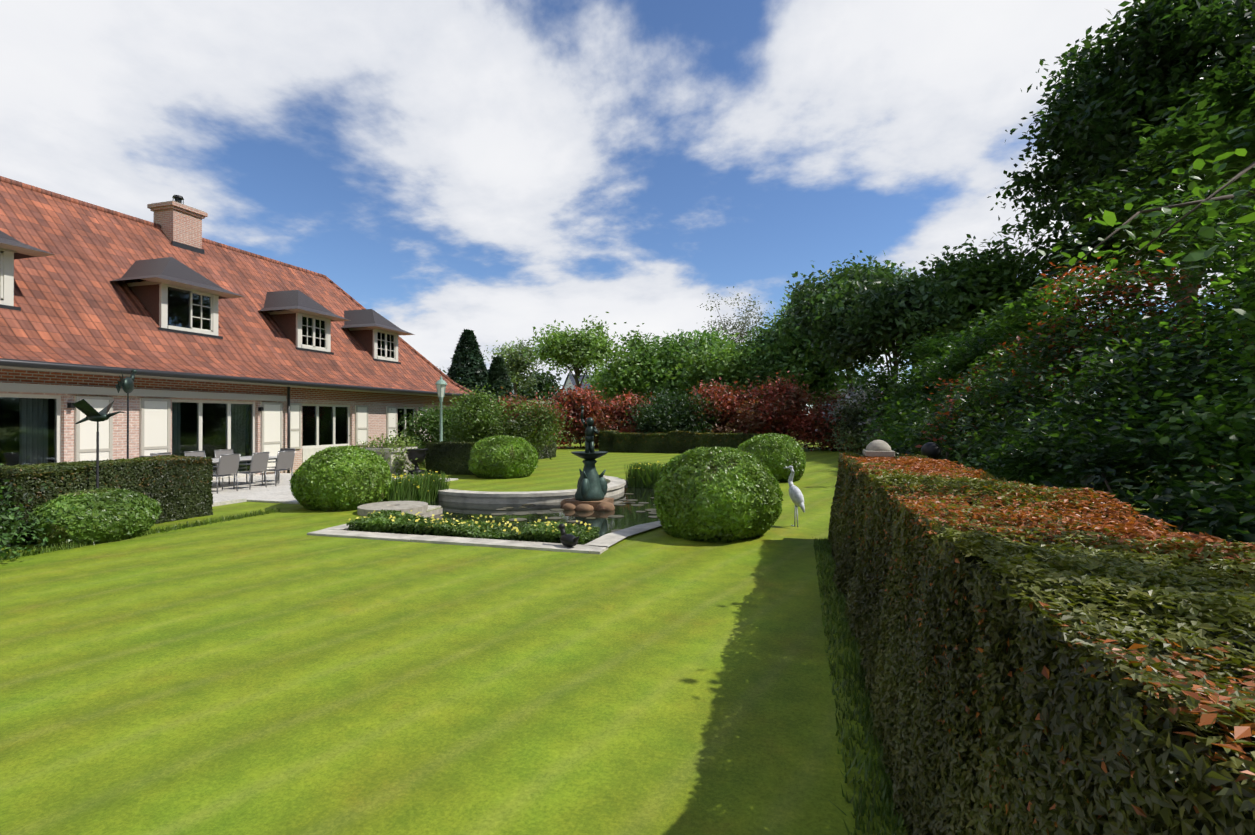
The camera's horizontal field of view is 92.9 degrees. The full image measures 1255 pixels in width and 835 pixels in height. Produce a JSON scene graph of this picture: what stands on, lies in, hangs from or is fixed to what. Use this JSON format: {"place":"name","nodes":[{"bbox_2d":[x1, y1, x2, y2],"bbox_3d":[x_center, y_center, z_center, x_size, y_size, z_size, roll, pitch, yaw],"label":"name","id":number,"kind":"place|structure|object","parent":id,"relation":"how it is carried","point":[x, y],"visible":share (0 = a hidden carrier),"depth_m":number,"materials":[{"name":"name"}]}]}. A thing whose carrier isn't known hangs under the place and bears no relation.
{"place":"outdoors","nodes":[
{"label":"outdoors","id":0,"kind":"place"},
{"bbox_2d":[0,368,458,479],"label":"house walls","id":1,"kind":"structure","parent":0,"point":[68,387],"depth_m":16.41,"materials":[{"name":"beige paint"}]},
{"bbox_2d":[0,394,427,477],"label":"house windows","id":2,"kind":"structure","parent":1,"relation":"in","point":[325,425],"depth_m":16.39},
{"bbox_2d":[0,176,474,472],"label":"house roof","id":3,"kind":"structure","parent":1,"relation":"on","point":[81,311],"depth_m":17.08,"materials":[{"name":"red tile"}]},
{"bbox_2d":[0,231,54,310],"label":"dormer window","id":4,"kind":"structure","parent":3,"relation":"on","point":[11,249],"depth_m":13.32,"materials":[{"name":"grey paint"}]},
{"bbox_2d":[147,195,207,253],"bbox_3d":[-15.600,-6.236,20.691,1.140,2.900,1.240,0,0,16],"label":"house chimney","id":5,"kind":"object","parent":3,"relation":"on","point":[178,221],"visible":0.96,"depth_m":20.34,"materials":[{"name":"brick"}]},
{"bbox_2d":[112,257,243,338],"bbox_3d":[-13.654,-3.554,17.622,3.003,2.350,2.690,0,0,16],"label":"dormer window","id":6,"kind":"structure","parent":3,"relation":"on","point":[174,295],"depth_m":17.15,"materials":[{"name":"grey paint"}]},
{"bbox_2d":[259,290,350,354],"bbox_3d":[-12.382,-3.535,22.043,3.003,2.350,2.540,0,0,16],"label":"dormer window","id":7,"kind":"structure","parent":3,"relation":"on","point":[303,321],"depth_m":21.54,"materials":[{"name":"grey paint"}]},
{"bbox_2d":[341,309,414,363],"bbox_3d":[-11.290,-3.519,25.839,3.003,2.350,2.540,0,0,16],"label":"dormer window","id":8,"kind":"structure","parent":3,"relation":"on","point":[376,335],"depth_m":25.29,"materials":[{"name":"grey paint"}]},
{"bbox_2d":[346,509,600,544],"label":"pond bed plants","id":9,"kind":"object","parent":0,"point":[394,521],"visible":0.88,"depth_m":8.87,"materials":[{"name":"green plant"}]},
{"bbox_2d":[428,484,659,536],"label":"pond water","id":10,"kind":"structure","parent":0,"point":[604,522],"depth_m":11.84,"materials":[{"name":"black liquid"}]},
{"bbox_2d":[382,461,664,502],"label":"pond plants","id":11,"kind":"object","parent":10,"relation":"in","point":[421,488],"visible":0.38,"depth_m":13.49,"materials":[{"name":"green plant"}]},
{"bbox_2d":[491,493,658,531],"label":"pond lily pads","id":12,"kind":"object","parent":10,"relation":"on","point":[653,511],"visible":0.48,"depth_m":11.79,"materials":[{"name":"plant"}]},
{"bbox_2d":[560,406,614,510],"bbox_3d":[-0.846,0.970,12.502,1.311,2.440,1.020,0,0,16],"label":"fountain statue","id":13,"kind":"object","parent":10,"relation":"in","point":[591,491],"visible":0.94,"depth_m":12.42,"materials":[{"name":"teal metal"}]},
{"bbox_2d":[520,374,592,414],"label":"neighbour house","id":14,"kind":"structure","parent":0,"point":[569,379],"depth_m":105.98,"materials":[{"name":"white"}]},
{"bbox_2d":[0,0,1239,419],"label":"sky","id":15,"kind":"structure","parent":0,"point":[500,170],"materials":[{"name":"blue"}]},
{"bbox_2d":[0,431,1250,834],"bbox_3d":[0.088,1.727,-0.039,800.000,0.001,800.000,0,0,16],"label":"lawn ground","id":16,"kind":"structure","parent":0,"point":[282,671],"depth_m":3.91,"materials":[{"name":"green plant"}]},
{"bbox_2d":[0,455,100,559],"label":"shrub bed","id":17,"kind":"object","parent":16,"relation":"on","point":[5,536],"visible":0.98,"depth_m":7.49,"materials":[{"name":"green plant"}]},
{"bbox_2d":[28,488,162,546],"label":"shrub","id":18,"kind":"object","parent":16,"relation":"on","point":[124,513],"visible":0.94,"depth_m":8.30,"materials":[{"name":"green plant"}]},
{"bbox_2d":[72,399,124,488],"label":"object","id":19,"kind":"object","parent":16,"relation":"on","point":[88,410],"visible":0.83,"depth_m":8.91,"materials":[{"name":"metal"}]},
{"bbox_2d":[0,455,213,546],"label":"yew hedge","id":20,"kind":"object","parent":16,"relation":"on","point":[178,487],"visible":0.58,"depth_m":9.53,"materials":[{"name":"green plant"}]},
{"bbox_2d":[0,507,280,560],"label":"grass tufts","id":21,"kind":"object","parent":16,"relation":"on","point":[156,530],"depth_m":9.15,"materials":[{"name":"green plant"}]},
{"bbox_2d":[210,473,457,506],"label":"terrace paving","id":22,"kind":"structure","parent":16,"relation":"on","point":[271,492],"depth_m":14.07,"materials":[{"name":"beige stone"}]},
{"bbox_2d":[115,369,136,458],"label":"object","id":23,"kind":"object","parent":22,"relation":"on","point":[127,384],"visible":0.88,"depth_m":11.36,"materials":[{"name":"grey metal"}]},
{"bbox_2d":[150,452,170,455],"bbox_3d":[-11.053,1.321,14.402,0.568,0.935,0.528,0,0,10],"label":"terrace chair","id":24,"kind":"object","parent":22,"relation":"on","point":[156,454],"visible":0.1,"depth_m":14.44,"materials":[{"name":"grey"}]},
{"bbox_2d":[184,451,219,485],"bbox_3d":[-10.830,1.325,15.177,0.588,0.935,0.548,0,0,16],"label":"terrace chair","id":25,"kind":"object","parent":22,"relation":"on","point":[195,453],"visible":0.25,"depth_m":15.29,"materials":[{"name":"grey"}]},
{"bbox_2d":[213,453,240,493],"bbox_3d":[-9.514,1.319,13.965,0.569,0.935,0.529,0,0,16],"label":"terrace chair","id":26,"kind":"object","parent":22,"relation":"on","point":[228,464],"visible":0.75,"depth_m":13.89,"materials":[{"name":"grey"}]},
{"bbox_2d":[214,449,247,483],"bbox_3d":[-10.609,1.328,15.946,0.588,0.935,0.549,0,0,16],"label":"terrace chair","id":27,"kind":"object","parent":22,"relation":"on","point":[217,453],"visible":0.31,"depth_m":15.98,"materials":[{"name":"grey"}]},
{"bbox_2d":[212,456,277,482],"bbox_3d":[-10.062,1.395,14.954,1.000,0.710,2.400,0,0,16],"label":"terrace table","id":28,"kind":"object","parent":22,"relation":"on","point":[242,459],"visible":0.15,"depth_m":15.54,"materials":[{"name":"grey"}]},
{"bbox_2d":[233,452,269,489],"bbox_3d":[-9.292,1.323,14.738,0.568,0.935,0.528,0,0,10],"label":"terrace chair","id":29,"kind":"object","parent":22,"relation":"on","point":[258,463],"visible":0.85,"depth_m":14.66,"materials":[{"name":"grey"}]},
{"bbox_2d":[262,450,294,485],"bbox_3d":[-9.072,1.326,15.502,0.580,0.935,0.539,0,0,16],"label":"terrace chair","id":30,"kind":"object","parent":22,"relation":"on","point":[284,461],"visible":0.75,"depth_m":15.40,"materials":[{"name":"grey"}]},
{"bbox_2d":[264,448,295,481],"bbox_3d":[-9.619,1.330,16.492,0.528,0.935,0.568,0,0,16],"label":"terrace chair","id":31,"kind":"object","parent":22,"relation":"on","point":[285,449],"visible":0.15,"depth_m":16.71,"materials":[{"name":"grey"}]},
{"bbox_2d":[289,445,391,510],"bbox_3d":[-5.676,1.199,11.953,1.830,1.309,1.873,0,0,16],"label":"box ball","id":32,"kind":"object","parent":16,"relation":"on","point":[343,478],"visible":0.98,"depth_m":11.28,"materials":[{"name":"green plant"}]},
{"bbox_2d":[365,446,416,476],"bbox_3d":[-7.527,1.376,18.700,1.270,0.900,1.270,0,0,16],"label":"stone planter box","id":33,"kind":"object","parent":16,"relation":"on","point":[388,454],"visible":0.25,"depth_m":18.18,"materials":[{"name":"stone"}]},
{"bbox_2d":[349,430,431,475],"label":"shrub in planter","id":34,"kind":"object","parent":33,"relation":"on","point":[372,444],"visible":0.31,"depth_m":18.40,"materials":[{"name":"green plant"}]},
{"bbox_2d":[404,449,427,476],"bbox_3d":[-6.429,1.394,18.175,0.672,0.860,0.672,0,0,43],"label":"cast iron urn","id":35,"kind":"object","parent":16,"relation":"on","point":[414,454],"visible":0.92,"depth_m":18.01,"materials":[{"name":"metal"}]},
{"bbox_2d":[391,395,478,464],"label":"shrub","id":36,"kind":"object","parent":16,"relation":"on","point":[429,420],"visible":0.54,"depth_m":23.15,"materials":[{"name":"green plant"}]},
{"bbox_2d":[435,376,446,441],"bbox_3d":[-6.397,0.203,20.461,0.420,3.260,0.420,0,0,16],"label":"garden lamp post","id":37,"kind":"object","parent":16,"relation":"on","point":[441,384],"visible":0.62,"depth_m":20.41,"materials":[{"name":"green metal"}]},
{"bbox_2d":[425,441,475,474],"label":"hedge block","id":38,"kind":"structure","parent":16,"relation":"on","point":[449,457],"depth_m":18.88,"materials":[{"name":"green plant"}]},
{"bbox_2d":[447,329,499,427],"bbox_3d":[-9.847,-1.830,36.775,4.923,7.424,4.921,0,0,16],"label":"conifer","id":39,"kind":"object","parent":16,"relation":"on","point":[468,366],"visible":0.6,"depth_m":36.08,"materials":[{"name":"green plant"}]},
{"bbox_2d":[434,382,517,441],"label":"shrub","id":40,"kind":"object","parent":16,"relation":"on","point":[480,407],"visible":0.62,"depth_m":21.66,"materials":[{"name":"green plant"}]},
{"bbox_2d":[307,475,661,553],"bbox_3d":[-1.311,1.926,12.753,7.485,0.530,9.254,0,0,16],"label":"stone edging","id":41,"kind":"object","parent":16,"relation":"on","point":[603,543],"visible":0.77,"depth_m":9.56,"materials":[{"name":"grey stone"}]},
{"bbox_2d":[557,523,579,546],"bbox_3d":[-0.797,1.581,7.976,0.481,0.290,0.178,0,0,39],"label":"duck ornament","id":42,"kind":"object","parent":41,"relation":"on","point":[569,540],"visible":1,"depth_m":7.90,"materials":[{"name":"black metal"}]},
{"bbox_2d":[483,355,515,424],"bbox_3d":[-8.182,-1.031,37.506,3.794,5.859,3.791,0,0,16],"label":"conifer","id":43,"kind":"object","parent":16,"relation":"on","point":[499,377],"visible":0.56,"depth_m":37.01,"materials":[{"name":"green plant"}]},
{"bbox_2d":[468,435,538,478],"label":"bush","id":44,"kind":"object","parent":16,"relation":"on","point":[501,457],"visible":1,"depth_m":17.54,"materials":[{"name":"green"}]},
{"bbox_2d":[483,339,544,396],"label":"tree","id":45,"kind":"object","parent":16,"relation":"on","point":[516,365],"visible":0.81,"depth_m":54.28,"materials":[{"name":"green plant"}]},
{"bbox_2d":[476,389,572,459],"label":"shrub","id":46,"kind":"object","parent":16,"relation":"on","point":[526,429],"visible":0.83,"depth_m":21.62,"materials":[{"name":"green plant"}]},
{"bbox_2d":[492,387,561,433],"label":"photinia shrub","id":47,"kind":"object","parent":16,"relation":"on","point":[510,403],"visible":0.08,"depth_m":36.04,"materials":[{"name":"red plant"}]},
{"bbox_2d":[512,368,562,398],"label":"tree","id":48,"kind":"object","parent":16,"relation":"on","point":[547,385],"visible":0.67,"depth_m":144.86,"materials":[{"name":"green plant"}]},
{"bbox_2d":[532,435,556,459],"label":"hedge block","id":49,"kind":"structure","parent":16,"relation":"on","point":[548,451],"depth_m":26.92,"materials":[{"name":"green plant"}]},
{"bbox_2d":[512,312,637,442],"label":"tree","id":50,"kind":"object","parent":16,"relation":"on","point":[579,352],"visible":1,"depth_m":43.77,"materials":[{"name":"green plant"}]},
{"bbox_2d":[535,382,627,448],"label":"photinia shrub","id":51,"kind":"object","parent":16,"relation":"on","point":[574,401],"visible":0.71,"depth_m":35.88,"materials":[{"name":"red plant"}]},
{"bbox_2d":[598,430,618,451],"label":"hedge","id":52,"kind":"object","parent":16,"relation":"on","point":[605,439],"visible":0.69,"depth_m":31.86,"materials":[{"name":"green"}]},
{"bbox_2d":[579,361,646,408],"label":"tree","id":53,"kind":"object","parent":16,"relation":"on","point":[592,376],"depth_m":57.16,"materials":[{"name":"green plant"}]},
{"bbox_2d":[600,388,655,432],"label":"photinia shrub","id":54,"kind":"object","parent":16,"relation":"on","point":[620,407],"visible":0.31,"depth_m":35.65,"materials":[{"name":"red plant"}]},
{"bbox_2d":[585,322,686,403],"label":"tree","id":55,"kind":"object","parent":16,"relation":"on","point":[628,378],"visible":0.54,"depth_m":47.10,"materials":[{"name":"green plant"}]},
{"bbox_2d":[612,432,668,452],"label":"hedge","id":56,"kind":"object","parent":16,"relation":"on","point":[634,442],"visible":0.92,"depth_m":31.32,"materials":[{"name":"green"}]},
{"bbox_2d":[617,385,728,432],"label":"green shrub","id":57,"kind":"object","parent":16,"relation":"on","point":[673,413],"visible":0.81,"depth_m":33.14,"materials":[{"name":"green plant"}]},
{"bbox_2d":[667,430,697,453],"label":"hedge","id":58,"kind":"object","parent":16,"relation":"on","point":[680,442],"visible":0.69,"depth_m":30.72,"materials":[{"name":"green"}]},
{"bbox_2d":[635,326,741,401],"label":"tree","id":59,"kind":"object","parent":16,"relation":"on","point":[674,348],"visible":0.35,"depth_m":46.35,"materials":[{"name":"green plant"}]},
{"bbox_2d":[653,446,783,542],"bbox_3d":[1.344,1.142,9.108,2.038,1.436,2.010,0,0,16],"label":"box ball","id":60,"kind":"object","parent":16,"relation":"on","point":[714,494],"visible":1,"depth_m":8.41,"materials":[{"name":"green plant"}]},
{"bbox_2d":[669,377,768,433],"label":"photinia shrub","id":61,"kind":"object","parent":16,"relation":"on","point":[731,407],"visible":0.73,"depth_m":33.85,"materials":[{"name":"red plant"}]},
{"bbox_2d":[694,432,764,448],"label":"hedge","id":62,"kind":"object","parent":16,"relation":"on","point":[723,440],"visible":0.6,"depth_m":30.17,"materials":[{"name":"green"}]},
{"bbox_2d":[697,286,775,432],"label":"tree","id":63,"kind":"object","parent":16,"relation":"on","point":[740,330],"visible":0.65,"depth_m":64.90,"materials":[{"name":"green plant"}]},
{"bbox_2d":[665,330,814,427],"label":"tree","id":64,"kind":"object","parent":16,"relation":"on","point":[724,364],"visible":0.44,"depth_m":41.64,"materials":[{"name":"green plant"}]},
{"bbox_2d":[738,433,806,482],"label":"bush","id":65,"kind":"object","parent":16,"relation":"on","point":[775,453],"visible":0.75,"depth_m":16.33,"materials":[{"name":"green"}]},
{"bbox_2d":[761,289,804,435],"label":"tree","id":66,"kind":"object","parent":16,"relation":"on","point":[785,309],"visible":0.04,"depth_m":55.03,"materials":[{"name":"green plant"}]},
{"bbox_2d":[736,371,831,450],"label":"photinia shrub","id":67,"kind":"object","parent":16,"relation":"on","point":[783,403],"visible":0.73,"depth_m":33.55,"materials":[{"name":"red plant"}]},
{"bbox_2d":[716,312,855,406],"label":"tree","id":68,"kind":"object","parent":16,"relation":"on","point":[818,380],"visible":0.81,"depth_m":40.29,"materials":[{"name":"green plant"}]},
{"bbox_2d":[783,466,804,526],"bbox_3d":[2.696,1.280,9.696,0.178,0.987,0.508,0,0,-35],"label":"heron statue","id":69,"kind":"object","parent":16,"relation":"on","point":[796,495],"visible":0.98,"depth_m":9.62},
{"bbox_2d":[794,388,881,451],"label":"photinia shrub","id":70,"kind":"object","parent":16,"relation":"on","point":[820,414],"visible":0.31,"depth_m":33.15,"materials":[{"name":"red plant"}]},
{"bbox_2d":[817,369,873,405],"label":"tree","id":71,"kind":"object","parent":16,"relation":"on","point":[861,384],"visible":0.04,"depth_m":141.85,"materials":[{"name":"green plant"}]},
{"bbox_2d":[774,250,921,394],"bbox_3d":[14.548,-4.759,40.346,11.753,13.322,12.513,0,0,16],"label":"tree","id":72,"kind":"object","parent":16,"relation":"on","point":[804,290],"visible":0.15,"depth_m":39.01,"materials":[{"name":"green plant"}]},
{"bbox_2d":[810,537,909,834],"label":"ground cover plants","id":73,"kind":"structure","parent":16,"relation":"on","point":[887,791],"depth_m":3.45,"materials":[{"name":"green plant"}]},
{"bbox_2d":[815,382,919,455],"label":"wisteria shrub","id":74,"kind":"object","parent":16,"relation":"on","point":[852,428],"visible":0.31,"depth_m":28.44,"materials":[{"name":"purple plant"}]},
{"bbox_2d":[863,440,894,457],"bbox_3d":[3.533,1.048,8.390,0.380,1.470,0.380,0,0,16],"label":"stone finial","id":75,"kind":"object","parent":16,"relation":"on","point":[878,448],"visible":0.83,"depth_m":8.25,"materials":[{"name":"beige stone"}]},
{"bbox_2d":[796,254,990,395],"bbox_3d":[15.194,-3.474,33.995,10.219,10.720,10.142,0,0,42],"label":"tree","id":76,"kind":"object","parent":16,"relation":"on","point":[863,320],"visible":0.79,"depth_m":31.73,"materials":[{"name":"green plant"}]},
{"bbox_2d":[827,453,965,581],"bbox_3d":[3.189,1.118,7.198,1.483,1.328,2.470,0,0,16],"label":"beech hedge","id":77,"kind":"object","parent":16,"relation":"on","point":[849,466],"visible":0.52,"depth_m":6.99,"materials":[{"name":"green"}]},
{"bbox_2d":[921,442,940,458],"bbox_3d":[4.894,1.093,9.611,0.295,1.390,0.300,0,0,16],"label":"globe sculpture","id":78,"kind":"object","parent":16,"relation":"on","point":[931,450],"visible":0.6,"depth_m":9.51,"materials":[{"name":"black stone"}]},
{"bbox_2d":[834,465,1039,657],"bbox_3d":[2.559,1.085,5.080,1.421,1.370,2.039,0,0,16],"label":"beech hedge","id":79,"kind":"object","parent":16,"relation":"on","point":[858,587],"visible":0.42,"depth_m":4.95,"materials":[{"name":"green"}]},
{"bbox_2d":[827,326,1084,452],"bbox_3d":[13.661,-1.036,24.959,9.716,5.789,8.235,0,0,16],"label":"shrub","id":80,"kind":"object","parent":16,"relation":"on","point":[929,346],"visible":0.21,"depth_m":25.84,"materials":[{"name":"green plant"}]},
{"bbox_2d":[861,319,1089,453],"bbox_3d":[11.837,-0.795,20.188,7.400,5.277,8.783,0,0,16],"label":"shrub","id":81,"kind":"object","parent":16,"relation":"on","point":[976,342],"visible":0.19,"depth_m":19.50,"materials":[{"name":"green plant"}]},
{"bbox_2d":[886,232,1082,370],"bbox_3d":[20.186,-4.064,33.765,10.751,11.888,11.012,0,0,16],"label":"tree","id":82,"kind":"object","parent":16,"relation":"on","point":[997,281],"visible":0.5,"depth_m":30.78,"materials":[{"name":"green plant"}]},
{"bbox_2d":[887,275,1131,468],"bbox_3d":[9.791,-0.835,15.511,6.831,5.299,6.681,0,0,-35],"label":"shrub","id":83,"kind":"object","parent":16,"relation":"on","point":[1013,322],"visible":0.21,"depth_m":14.91,"materials":[{"name":"green plant"}]},
{"bbox_2d":[894,355,1132,498],"bbox_3d":[6.005,0.362,10.612,3.013,2.860,7.723,0,0,16],"label":"shrub","id":84,"kind":"object","parent":16,"relation":"on","point":[987,426],"visible":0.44,"depth_m":9.62,"materials":[{"name":"green plant"}]},
{"bbox_2d":[859,473,1247,818],"bbox_3d":[2.050,1.069,3.249,1.380,1.383,1.839,0,0,16],"label":"beech hedge","id":85,"kind":"object","parent":16,"relation":"on","point":[922,521],"visible":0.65,"depth_m":3.08,"materials":[{"name":"green"}]},
{"bbox_2d":[898,528,1254,834],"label":"beech hedge","id":86,"kind":"object","parent":16,"relation":"on","point":[1030,634],"visible":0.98,"depth_m":1.69,"materials":[{"name":"green plant"}]},
{"bbox_2d":[912,220,1254,512],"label":"copper shrub","id":87,"kind":"object","parent":16,"relation":"on","point":[1112,288],"visible":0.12,"depth_m":9.89,"materials":[{"name":"green plant"}]},
{"bbox_2d":[958,171,1254,540],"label":"shrub","id":88,"kind":"object","parent":16,"relation":"on","point":[1125,373],"visible":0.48,"depth_m":6.67,"materials":[{"name":"green plant"}]},
{"bbox_2d":[975,408,1254,582],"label":"shrub","id":89,"kind":"object","parent":16,"relation":"on","point":[1175,508],"visible":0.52,"depth_m":4.94,"materials":[{"name":"green plant"}]},
{"bbox_2d":[987,0,1254,451],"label":"oak tree","id":90,"kind":"object","parent":16,"relation":"on","point":[1165,50],"visible":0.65,"depth_m":25.91,"materials":[{"name":"green plant"}]},
{"bbox_2d":[1042,44,1254,479],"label":"tree","id":91,"kind":"object","parent":16,"relation":"on","point":[1182,140],"visible":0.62,"depth_m":16.55,"materials":[{"name":"green plant"}]},
{"bbox_2d":[1050,649,1254,834],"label":"beech hedge","id":92,"kind":"object","parent":16,"relation":"on","point":[1214,794],"visible":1,"depth_m":0.96,"materials":[{"name":"green plant"}]},
{"bbox_2d":[1063,234,1254,575],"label":"hazel shrub","id":93,"kind":"object","parent":16,"relation":"on","point":[1240,424],"visible":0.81,"depth_m":4.93,"materials":[{"name":"green plant"}]},
{"bbox_2d":[1000,176,1237,336],"bbox_3d":[4.188,-1.347,5.162,1.798,1.314,0.698,0,0,16],"label":"hazel branch","id":94,"kind":"object","parent":93,"relation":"attached to","point":[1113,263],"visible":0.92,"depth_m":5.12,"materials":[{"name":"green plant"}]},
{"bbox_2d":[1069,125,1254,298],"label":"hazel branch","id":95,"kind":"object","parent":93,"relation":"attached to","point":[1109,218],"visible":1,"depth_m":3.62,"materials":[{"name":"green plant"}]},
{"bbox_2d":[1182,212,1254,320],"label":"hazel branch","id":96,"kind":"object","parent":93,"relation":"attached to","point":[1202,254],"visible":1,"depth_m":2.38,"materials":[{"name":"green plant"}]},
{"bbox_2d":[1199,157,1254,216],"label":"tree","id":97,"kind":"object","parent":16,"relation":"on","point":[1245,181],"visible":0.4,"depth_m":11.48,"materials":[{"name":"green plant"}]}
]}

